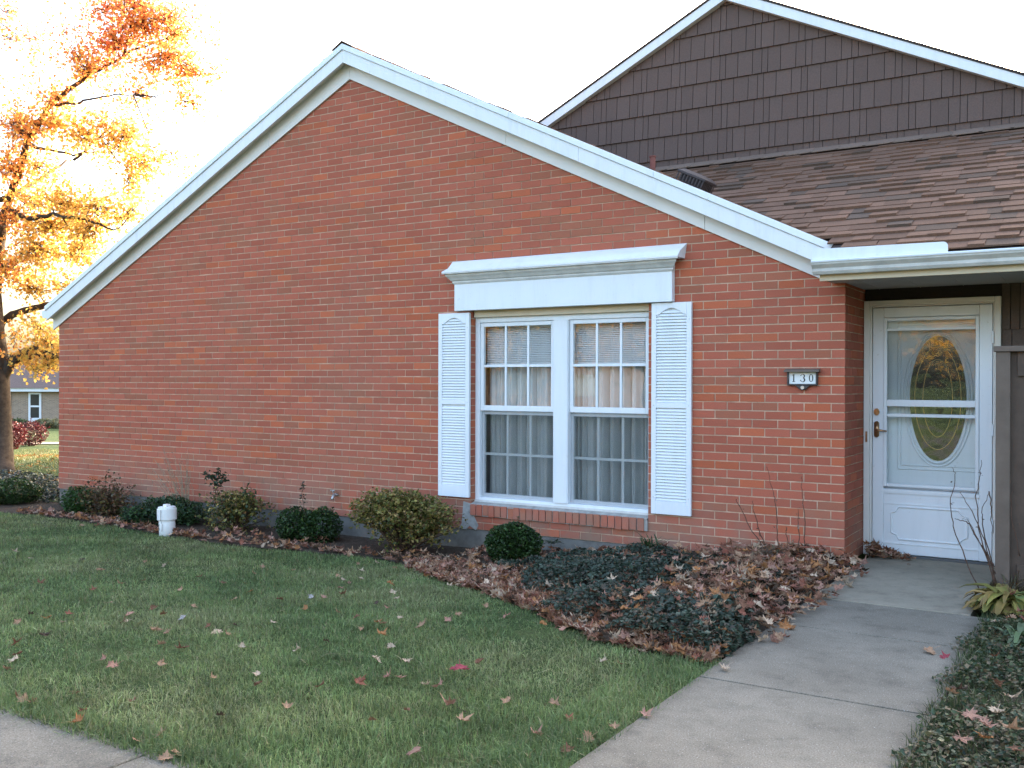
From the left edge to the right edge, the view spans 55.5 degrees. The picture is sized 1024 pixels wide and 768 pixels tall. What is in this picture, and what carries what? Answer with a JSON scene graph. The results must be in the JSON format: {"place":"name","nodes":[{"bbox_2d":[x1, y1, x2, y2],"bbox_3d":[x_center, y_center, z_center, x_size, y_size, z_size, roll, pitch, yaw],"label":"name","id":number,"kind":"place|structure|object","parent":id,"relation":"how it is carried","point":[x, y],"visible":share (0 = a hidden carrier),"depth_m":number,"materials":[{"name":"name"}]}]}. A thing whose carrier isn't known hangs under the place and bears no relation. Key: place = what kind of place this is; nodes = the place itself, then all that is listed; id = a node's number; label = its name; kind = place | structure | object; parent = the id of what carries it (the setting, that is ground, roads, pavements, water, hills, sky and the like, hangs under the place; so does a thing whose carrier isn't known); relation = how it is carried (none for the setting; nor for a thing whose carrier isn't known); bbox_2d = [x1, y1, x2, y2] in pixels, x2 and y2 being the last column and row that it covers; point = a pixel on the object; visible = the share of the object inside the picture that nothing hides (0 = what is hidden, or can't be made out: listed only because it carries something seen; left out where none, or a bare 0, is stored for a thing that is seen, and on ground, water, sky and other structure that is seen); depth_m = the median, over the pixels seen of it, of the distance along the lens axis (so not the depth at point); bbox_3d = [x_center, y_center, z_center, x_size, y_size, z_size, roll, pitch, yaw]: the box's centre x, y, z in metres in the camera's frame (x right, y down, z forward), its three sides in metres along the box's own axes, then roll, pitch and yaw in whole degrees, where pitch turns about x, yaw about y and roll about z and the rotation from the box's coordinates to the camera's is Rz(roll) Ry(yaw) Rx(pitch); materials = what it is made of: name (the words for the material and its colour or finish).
{"place":"outdoors","nodes":[
{"label":"outdoors","id":0,"kind":"place"},
{"bbox_2d":[4,448,59,490],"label":"side lawn grass","id":1,"kind":"structure","parent":0,"point":[27,459],"depth_m":19.97,"materials":[{"name":"yellow plant"}]},
{"bbox_2d":[8,453,58,483],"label":"side leaf litter","id":2,"kind":"object","parent":1,"relation":"on","point":[43,455],"visible":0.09,"depth_m":20.41,"materials":[{"name":"yellow plant"}]},
{"bbox_2d":[23,442,58,443],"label":"path","id":3,"kind":"structure","parent":0,"point":[46,443],"depth_m":39.25,"materials":[{"name":"concrete"}]},
{"bbox_2d":[0,706,200,767],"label":"sidewalk","id":4,"kind":"structure","parent":0,"point":[22,746],"depth_m":3.67,"materials":[{"name":"concrete"}]},
{"bbox_2d":[159,749,176,763],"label":"fallen leaf","id":5,"kind":"object","parent":4,"relation":"on","point":[163,757],"visible":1,"depth_m":3.58,"materials":[{"name":"beige plant"}]},
{"bbox_2d":[0,427,988,767],"bbox_3d":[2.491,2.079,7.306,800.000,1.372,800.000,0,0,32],"label":"ground","id":6,"kind":"structure","parent":0,"point":[54,437],"depth_m":4.99,"materials":[{"name":"green plant"}]},
{"bbox_2d":[8,654,19,662],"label":"fallen leaf","id":7,"kind":"object","parent":6,"relation":"on","point":[14,658],"visible":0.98,"depth_m":4.84,"materials":[{"name":"beige plant"}]},
{"bbox_2d":[12,416,29,448],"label":"red shrub","id":8,"kind":"object","parent":6,"relation":"on","point":[19,433],"visible":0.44,"depth_m":35.94,"materials":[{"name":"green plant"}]},
{"bbox_2d":[12,417,29,426],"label":"hedge","id":9,"kind":"object","parent":6,"relation":"on","point":[19,420],"visible":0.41,"depth_m":56.74,"materials":[{"name":"green plant"}]},
{"bbox_2d":[0,469,59,502],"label":"corner ground cover","id":10,"kind":"object","parent":6,"relation":"on","point":[47,486],"visible":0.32,"depth_m":14.51,"materials":[{"name":"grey plant"}]},
{"bbox_2d":[13,418,49,445],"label":"red shrub","id":11,"kind":"object","parent":6,"relation":"on","point":[31,426],"visible":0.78,"depth_m":37.91,"materials":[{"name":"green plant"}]},
{"bbox_2d":[10,355,58,424],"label":"neighbour house","id":12,"kind":"structure","parent":6,"relation":"on","point":[33,400],"depth_m":60.00,"materials":[{"name":"beige brick"}]},
{"bbox_2d":[28,393,41,421],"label":"window","id":13,"kind":"structure","parent":12,"relation":"in","point":[34,399],"depth_m":59.96,"materials":[{"name":"white paint"}]},
{"bbox_2d":[29,417,54,427],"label":"hedge","id":14,"kind":"object","parent":6,"relation":"on","point":[43,420],"visible":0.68,"depth_m":56.70,"materials":[{"name":"green plant"}]},
{"bbox_2d":[39,630,51,635],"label":"fallen leaf","id":15,"kind":"object","parent":6,"relation":"on","point":[45,634],"visible":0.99,"depth_m":5.36,"materials":[{"name":"brown plant"}]},
{"bbox_2d":[47,417,58,427],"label":"hedge","id":16,"kind":"object","parent":6,"relation":"on","point":[55,421],"visible":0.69,"depth_m":56.63,"materials":[{"name":"green plant"}]},
{"bbox_2d":[107,661,117,667],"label":"fallen leaf","id":17,"kind":"object","parent":6,"relation":"on","point":[112,664],"visible":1,"depth_m":4.70,"materials":[{"name":"beige plant"}]},
{"bbox_2d":[0,0,229,473],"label":"maple tree","id":18,"kind":"object","parent":6,"relation":"on","point":[82,224],"visible":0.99,"depth_m":17.03,"materials":[{"name":"orange plant"}]},
{"bbox_2d":[149,626,162,630],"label":"fallen leaf","id":19,"kind":"object","parent":6,"relation":"on","point":[154,628],"visible":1,"depth_m":5.53,"materials":[{"name":"beige plant"}]},
{"bbox_2d":[153,657,166,665],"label":"fallen leaf","id":20,"kind":"object","parent":6,"relation":"on","point":[160,663],"visible":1,"depth_m":4.79,"materials":[{"name":"beige plant"}]},
{"bbox_2d":[0,511,711,767],"bbox_3d":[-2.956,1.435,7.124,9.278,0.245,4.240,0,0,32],"label":"turf tufts","id":21,"kind":"object","parent":6,"relation":"on","point":[170,687],"visible":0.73,"depth_m":5.01,"materials":[{"name":"green plant"}]},
{"bbox_2d":[282,700,292,709],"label":"fallen leaf","id":22,"kind":"object","parent":21,"relation":"on","point":[288,705],"visible":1,"depth_m":4.14,"materials":[{"name":"beige plant"}]},
{"bbox_2d":[377,627,387,635],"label":"fallen leaf","id":23,"kind":"object","parent":21,"relation":"on","point":[381,632],"visible":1,"depth_m":5.38,"materials":[{"name":"orange plant"}]},
{"bbox_2d":[407,740,420,755],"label":"fallen leaf","id":24,"kind":"object","parent":21,"relation":"on","point":[416,749],"visible":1,"depth_m":3.65,"materials":[{"name":"plant"}]},
{"bbox_2d":[432,678,442,686],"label":"fallen leaf","id":25,"kind":"object","parent":21,"relation":"on","point":[439,683],"visible":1,"depth_m":4.39,"materials":[{"name":"beige plant"}]},
{"bbox_2d":[440,693,460,705],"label":"fallen leaf","id":26,"kind":"object","parent":21,"relation":"on","point":[448,702],"visible":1,"depth_m":4.12,"materials":[{"name":"brown plant"}]},
{"bbox_2d":[450,659,469,670],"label":"fallen leaf","id":27,"kind":"object","parent":21,"relation":"on","point":[458,666],"visible":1,"depth_m":4.66,"materials":[{"name":"plant"}]},
{"bbox_2d":[457,711,473,720],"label":"fallen leaf","id":28,"kind":"object","parent":21,"relation":"on","point":[460,717],"visible":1,"depth_m":3.95,"materials":[{"name":"beige plant"}]},
{"bbox_2d":[475,654,483,663],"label":"fallen leaf","id":29,"kind":"object","parent":21,"relation":"on","point":[478,661],"visible":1,"depth_m":4.84,"materials":[{"name":"brown plant"}]},
{"bbox_2d":[354,675,365,684],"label":"fallen leaf","id":30,"kind":"object","parent":6,"relation":"on","point":[359,680],"visible":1,"depth_m":4.44,"materials":[{"name":"brown plant"}]},
{"bbox_2d":[0,648,728,767],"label":"edge grass","id":31,"kind":"structure","parent":6,"relation":"on","point":[46,714],"depth_m":3.90,"materials":[{"name":"green plant"}]},
{"bbox_2d":[16,693,27,701],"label":"fallen leaf","id":32,"kind":"object","parent":31,"relation":"on","point":[24,696],"visible":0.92,"depth_m":4.21,"materials":[{"name":"beige plant"}]},
{"bbox_2d":[61,712,83,722],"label":"fallen leaf","id":33,"kind":"object","parent":31,"relation":"on","point":[77,718],"visible":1,"depth_m":3.91,"materials":[{"name":"orange plant"}]},
{"bbox_2d":[530,724,542,735],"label":"fallen leaf","id":34,"kind":"object","parent":31,"relation":"on","point":[539,729],"visible":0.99,"depth_m":3.83,"materials":[{"name":"plant"}]},
{"bbox_2d":[560,741,575,751],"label":"fallen leaf","id":35,"kind":"object","parent":31,"relation":"on","point":[567,747],"visible":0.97,"depth_m":3.66,"materials":[{"name":"brown plant"}]},
{"bbox_2d":[577,730,596,741],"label":"fallen leaf","id":36,"kind":"object","parent":31,"relation":"on","point":[587,733],"visible":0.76,"depth_m":3.78,"materials":[{"name":"brown plant"}]},
{"bbox_2d":[703,651,711,661],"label":"fallen leaf","id":37,"kind":"object","parent":31,"relation":"on","point":[707,655],"visible":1,"depth_m":4.78,"materials":[{"name":"brown plant"}]},
{"bbox_2d":[702,652,717,661],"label":"fallen leaf","id":38,"kind":"object","parent":31,"relation":"on","point":[713,655],"visible":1,"depth_m":4.78,"materials":[{"name":"beige plant"}]},
{"bbox_2d":[386,642,395,648],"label":"fallen leaf","id":39,"kind":"object","parent":6,"relation":"on","point":[392,645],"visible":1,"depth_m":5.14,"materials":[{"name":"beige plant"}]},
{"bbox_2d":[415,618,425,627],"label":"fallen leaf","id":40,"kind":"object","parent":6,"relation":"on","point":[421,623],"visible":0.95,"depth_m":5.66,"materials":[{"name":"beige plant"}]},
{"bbox_2d":[0,500,851,663],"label":"planting bed","id":41,"kind":"object","parent":6,"relation":"on","point":[349,542],"visible":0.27,"depth_m":9.28,"materials":[{"name":"soil"}]},
{"bbox_2d":[0,476,43,504],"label":"boxwood shrub","id":42,"kind":"object","parent":41,"relation":"on","point":[13,489],"visible":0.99,"depth_m":12.36,"materials":[{"name":"green plant"}]},
{"bbox_2d":[59,485,99,512],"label":"boxwood shrub","id":43,"kind":"object","parent":41,"relation":"on","point":[71,496],"visible":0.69,"depth_m":11.54,"materials":[{"name":"green plant"}]},
{"bbox_2d":[73,469,142,515],"bbox_3d":[-4.708,1.295,11.396,0.800,0.600,0.816,0,0,-14],"label":"rusty shrub","id":44,"kind":"object","parent":41,"relation":"on","point":[108,504],"visible":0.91,"depth_m":11.33,"materials":[{"name":"brown plant"}]},
{"bbox_2d":[116,494,208,525],"bbox_3d":[-3.775,1.410,10.731,1.110,0.376,0.667,0,0,14],"label":"juniper shrub","id":45,"kind":"object","parent":41,"relation":"on","point":[147,513],"visible":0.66,"depth_m":10.62,"materials":[{"name":"green plant"}]},
{"bbox_2d":[157,504,176,536],"bbox_3d":[-3.522,1.425,9.932,0.196,0.401,0.197,0,0,32],"label":"cleanout pipe","id":46,"kind":"object","parent":41,"relation":"on","point":[166,516],"visible":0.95,"depth_m":9.86,"materials":[{"name":"white plastic"}]},
{"bbox_2d":[150,449,193,513],"bbox_3d":[-3.816,1.198,10.967,0.937,0.936,0.222,0,0,34],"label":"wispy weed","id":47,"kind":"object","parent":41,"relation":"on","point":[185,488],"visible":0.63,"depth_m":10.89,"materials":[{"name":"brown plant"}]},
{"bbox_2d":[201,467,256,528],"bbox_3d":[-2.949,1.234,10.188,0.821,0.708,0.195,0,0,32],"label":"tall weed","id":48,"kind":"object","parent":41,"relation":"on","point":[212,477],"visible":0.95,"depth_m":10.28,"materials":[{"name":"green plant"}]},
{"bbox_2d":[194,486,279,533],"bbox_3d":[-2.915,1.328,10.184,1.064,0.547,0.790,0,0,32],"label":"yellowing shrub","id":49,"kind":"object","parent":41,"relation":"on","point":[232,512],"visible":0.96,"depth_m":10.08,"materials":[{"name":"green plant"}]},
{"bbox_2d":[298,481,309,526],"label":"thin weed","id":50,"kind":"object","parent":41,"relation":"on","point":[303,485],"visible":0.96,"depth_m":9.53,"materials":[{"name":"green plant"}]},
{"bbox_2d":[273,505,343,542],"bbox_3d":[-2.026,1.398,9.620,0.756,0.412,0.468,0,0,32],"label":"boxwood shrub","id":51,"kind":"object","parent":41,"relation":"on","point":[313,518],"visible":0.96,"depth_m":9.52,"materials":[{"name":"green plant"}]},
{"bbox_2d":[344,486,467,554],"bbox_3d":[-0.975,1.263,8.881,1.231,0.652,0.894,0,0,32],"label":"shrub","id":52,"kind":"object","parent":41,"relation":"on","point":[402,514],"visible":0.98,"depth_m":8.72,"materials":[{"name":"green plant"}]},
{"bbox_2d":[484,516,543,563],"bbox_3d":[0.001,1.317,8.029,0.513,0.451,0.483,0,0,32],"label":"boxwood shrub","id":53,"kind":"object","parent":41,"relation":"on","point":[498,543],"visible":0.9,"depth_m":7.91,"materials":[{"name":"green plant"}]},
{"bbox_2d":[16,505,1023,765],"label":"leaf litter","id":54,"kind":"object","parent":41,"relation":"on","point":[468,573],"visible":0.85,"depth_m":6.54,"materials":[{"name":"brown plant"}]},
{"bbox_2d":[543,539,563,544],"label":"grass tuft","id":55,"kind":"object","parent":54,"relation":"on","point":[552,542],"visible":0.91,"depth_m":8.43,"materials":[{"name":"green plant"}]},
{"bbox_2d":[675,645,686,653],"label":"fallen leaf","id":56,"kind":"object","parent":54,"relation":"on","point":[681,651],"visible":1,"depth_m":4.90,"materials":[{"name":"brown plant"}]},
{"bbox_2d":[691,651,702,659],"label":"fallen leaf","id":57,"kind":"object","parent":54,"relation":"on","point":[695,655],"visible":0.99,"depth_m":4.83,"materials":[{"name":"brown plant"}]},
{"bbox_2d":[763,615,772,623],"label":"fallen leaf","id":58,"kind":"object","parent":54,"relation":"on","point":[767,620],"visible":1,"depth_m":5.17,"materials":[{"name":"beige plant"}]},
{"bbox_2d":[735,465,805,550],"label":"dead stalks","id":59,"kind":"object","parent":54,"relation":"on","point":[777,521],"visible":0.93,"depth_m":7.35,"materials":[{"name":"brown plant"}]},
{"bbox_2d":[756,544,795,555],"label":"grass tuft","id":60,"kind":"object","parent":54,"relation":"on","point":[777,551],"visible":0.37,"depth_m":7.29,"materials":[{"name":"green plant"}]},
{"bbox_2d":[497,542,1023,767],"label":"ground cover","id":61,"kind":"object","parent":41,"relation":"on","point":[564,565],"visible":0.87,"depth_m":5.21,"materials":[{"name":"green plant"}]},
{"bbox_2d":[632,594,642,600],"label":"fallen leaf","id":62,"kind":"object","parent":61,"relation":"on","point":[638,597],"visible":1,"depth_m":5.60,"materials":[{"name":"orange plant"}]},
{"bbox_2d":[642,585,652,591],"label":"fallen leaf","id":63,"kind":"object","parent":61,"relation":"on","point":[647,588],"visible":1,"depth_m":5.70,"materials":[{"name":"brown plant"}]},
{"bbox_2d":[634,532,669,547],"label":"grass tuft","id":64,"kind":"object","parent":61,"relation":"on","point":[648,543],"visible":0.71,"depth_m":7.87,"materials":[{"name":"green plant"}]},
{"bbox_2d":[694,583,704,590],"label":"fallen leaf","id":65,"kind":"object","parent":61,"relation":"on","point":[701,587],"visible":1,"depth_m":5.67,"materials":[{"name":"beige plant"}]},
{"bbox_2d":[696,594,714,605],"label":"fallen leaf","id":66,"kind":"object","parent":61,"relation":"on","point":[703,602],"visible":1,"depth_m":5.33,"materials":[{"name":"beige plant"}]},
{"bbox_2d":[708,586,719,595],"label":"fallen leaf","id":67,"kind":"object","parent":61,"relation":"on","point":[714,591],"visible":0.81,"depth_m":5.61,"materials":[{"name":"brown plant"}]},
{"bbox_2d":[719,591,729,601],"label":"fallen leaf","id":68,"kind":"object","parent":61,"relation":"on","point":[725,596],"visible":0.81,"depth_m":5.52,"materials":[{"name":"brown plant"}]},
{"bbox_2d":[722,602,732,612],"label":"fallen leaf","id":69,"kind":"object","parent":61,"relation":"on","point":[729,606],"visible":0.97,"depth_m":5.30,"materials":[{"name":"plant"}]},
{"bbox_2d":[737,596,750,608],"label":"fallen leaf","id":70,"kind":"object","parent":61,"relation":"on","point":[743,604],"visible":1,"depth_m":5.41,"materials":[{"name":"brown plant"}]},
{"bbox_2d":[738,607,749,615],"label":"fallen leaf","id":71,"kind":"object","parent":61,"relation":"on","point":[742,611],"visible":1,"depth_m":5.32,"materials":[{"name":"brown plant"}]},
{"bbox_2d":[740,597,757,607],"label":"fallen leaf","id":72,"kind":"object","parent":61,"relation":"on","point":[751,603],"visible":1,"depth_m":5.45,"materials":[{"name":"brown plant"}]},
{"bbox_2d":[939,684,958,693],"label":"fallen leaf","id":73,"kind":"object","parent":61,"relation":"on","point":[952,690],"visible":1,"depth_m":3.98,"materials":[{"name":"brown plant"}]},
{"bbox_2d":[953,707,987,720],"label":"fallen leaf","id":74,"kind":"object","parent":61,"relation":"on","point":[971,714],"visible":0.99,"depth_m":3.71,"materials":[{"name":"pink plant"}]},
{"bbox_2d":[975,731,992,738],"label":"fallen leaf","id":75,"kind":"object","parent":61,"relation":"on","point":[984,736],"visible":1,"depth_m":3.47,"materials":[{"name":"orange plant"}]},
{"bbox_2d":[959,583,1023,616],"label":"hosta plant","id":76,"kind":"object","parent":61,"relation":"on","point":[998,599],"visible":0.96,"depth_m":5.76,"materials":[{"name":"green plant"}]},
{"bbox_2d":[988,622,1023,645],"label":"leafy plant","id":77,"kind":"object","parent":61,"relation":"on","point":[1019,632],"visible":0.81,"depth_m":5.15,"materials":[{"name":"green plant"}]},
{"bbox_2d":[1000,716,1023,729],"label":"fallen leaf","id":78,"kind":"object","parent":61,"relation":"on","point":[1013,725],"visible":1,"depth_m":3.54,"materials":[{"name":"brown plant"}]},
{"bbox_2d":[500,696,510,702],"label":"fallen leaf","id":79,"kind":"object","parent":6,"relation":"on","point":[507,699],"visible":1,"depth_m":4.22,"materials":[{"name":"beige plant"}]},
{"bbox_2d":[41,40,1023,566],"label":"brick house","id":80,"kind":"structure","parent":6,"relation":"on","point":[329,268],"depth_m":8.83,"materials":[{"name":"brick"}]},
{"bbox_2d":[487,325,550,364],"bbox_3d":[0.104,-0.375,8.996,0.795,0.410,0.035,0,0,32],"label":"window blind","id":81,"kind":"object","parent":80,"relation":"attached to","point":[544,356],"depth_m":9.02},
{"bbox_2d":[490,325,552,496],"bbox_3d":[0.151,0.250,9.075,0.862,1.670,0.103,0,0,32],"label":"curtain","id":82,"kind":"object","parent":80,"relation":"hanging from","point":[542,426],"visible":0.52,"depth_m":9.10,"materials":[{"name":"fabric"}]},
{"bbox_2d":[475,311,648,512],"bbox_3d":[0.430,0.238,8.695,1.790,1.713,0.093,0,0,32],"label":"window","id":83,"kind":"structure","parent":80,"relation":"in","point":[562,365],"depth_m":8.65,"materials":[{"name":"white plastic"}]},
{"bbox_2d":[575,322,645,363],"bbox_3d":[0.882,-0.372,8.513,0.775,0.410,0.035,0,0,32],"label":"window blind","id":84,"kind":"object","parent":80,"relation":"attached to","point":[636,351],"depth_m":8.52,"materials":[{"name":"white plastic"}]},
{"bbox_2d":[575,322,647,504],"bbox_3d":[0.917,0.253,8.603,0.812,1.670,0.116,0,0,32],"label":"curtain","id":85,"kind":"object","parent":80,"relation":"hanging from","point":[636,430],"visible":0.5,"depth_m":8.61,"materials":[{"name":"fabric"}]},
{"bbox_2d":[784,368,820,389],"bbox_3d":[2.214,-0.034,7.439,0.265,0.168,0.059,0,0,32],"label":"house number sign","id":86,"kind":"object","parent":80,"relation":"attached to","point":[802,379],"visible":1,"depth_m":7.44,"materials":[{"name":"white metal"}]},
{"bbox_2d":[872,304,993,561],"bbox_3d":[3.249,0.370,7.555,0.874,1.948,0.110,0,0,32],"label":"storm door","id":87,"kind":"structure","parent":80,"relation":"in","point":[913,522],"depth_m":7.56,"materials":[{"name":"white plastic"}]},
{"bbox_2d":[884,315,992,510],"bbox_3d":[3.313,0.369,7.667,0.885,1.955,0.059,0,0,32],"label":"entry door","id":88,"kind":"structure","parent":80,"relation":"in","point":[925,364],"depth_m":7.65,"materials":[{"name":"white plastic"}]},
{"bbox_2d":[549,696,559,704],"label":"fallen leaf","id":89,"kind":"object","parent":6,"relation":"on","point":[552,701],"visible":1,"depth_m":4.20,"materials":[{"name":"beige plant"}]},
{"bbox_2d":[538,0,1023,306],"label":"shingled house","id":90,"kind":"structure","parent":6,"relation":"on","point":[707,80],"depth_m":10.16,"materials":[{"name":"brown wood"}]},
{"bbox_2d":[569,556,994,767],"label":"front walk","id":91,"kind":"structure","parent":6,"relation":"on","point":[844,680],"depth_m":4.39,"materials":[{"name":"concrete"}]},
{"bbox_2d":[641,706,653,715],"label":"fallen leaf","id":92,"kind":"object","parent":91,"relation":"on","point":[643,712],"visible":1,"depth_m":4.00,"materials":[{"name":"beige plant"}]},
{"bbox_2d":[720,662,732,668],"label":"fallen leaf","id":93,"kind":"object","parent":91,"relation":"on","point":[725,667],"visible":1,"depth_m":4.65,"materials":[{"name":"beige plant"}]},
{"bbox_2d":[923,646,938,654],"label":"fallen leaf","id":94,"kind":"object","parent":91,"relation":"on","point":[930,649],"visible":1,"depth_m":4.95,"materials":[{"name":"beige plant"}]},
{"bbox_2d":[939,650,949,658],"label":"fallen leaf","id":95,"kind":"object","parent":91,"relation":"on","point":[944,656],"visible":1,"depth_m":4.50,"materials":[{"name":"plant"}]},
{"bbox_2d":[880,609,1023,767],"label":"ground cover","id":96,"kind":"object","parent":6,"relation":"on","point":[969,656],"depth_m":4.16,"materials":[{"name":"green plant"}]},
{"bbox_2d":[976,714,997,727],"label":"fallen leaf","id":97,"kind":"object","parent":96,"relation":"on","point":[984,721],"visible":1,"depth_m":3.61,"materials":[{"name":"plant"}]},
{"bbox_2d":[976,563,1023,591],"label":"dry grass clump","id":98,"kind":"object","parent":96,"relation":"on","point":[1011,584],"visible":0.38,"depth_m":6.23,"materials":[{"name":"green plant"}]},
{"bbox_2d":[993,346,1023,590],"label":"privacy fence","id":99,"kind":"object","parent":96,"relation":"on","point":[1009,457],"visible":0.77,"depth_m":6.32,"materials":[{"name":"brown wood"}]},
{"bbox_2d":[950,460,1019,587],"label":"bare twigs","id":100,"kind":"object","parent":6,"relation":"on","point":[991,564],"visible":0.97,"depth_m":6.31,"materials":[{"name":"brown plant"}]},
{"bbox_2d":[0,0,1023,368],"label":"sky","id":101,"kind":"structure","parent":0,"point":[526,58],"materials":[{"name":"white"}]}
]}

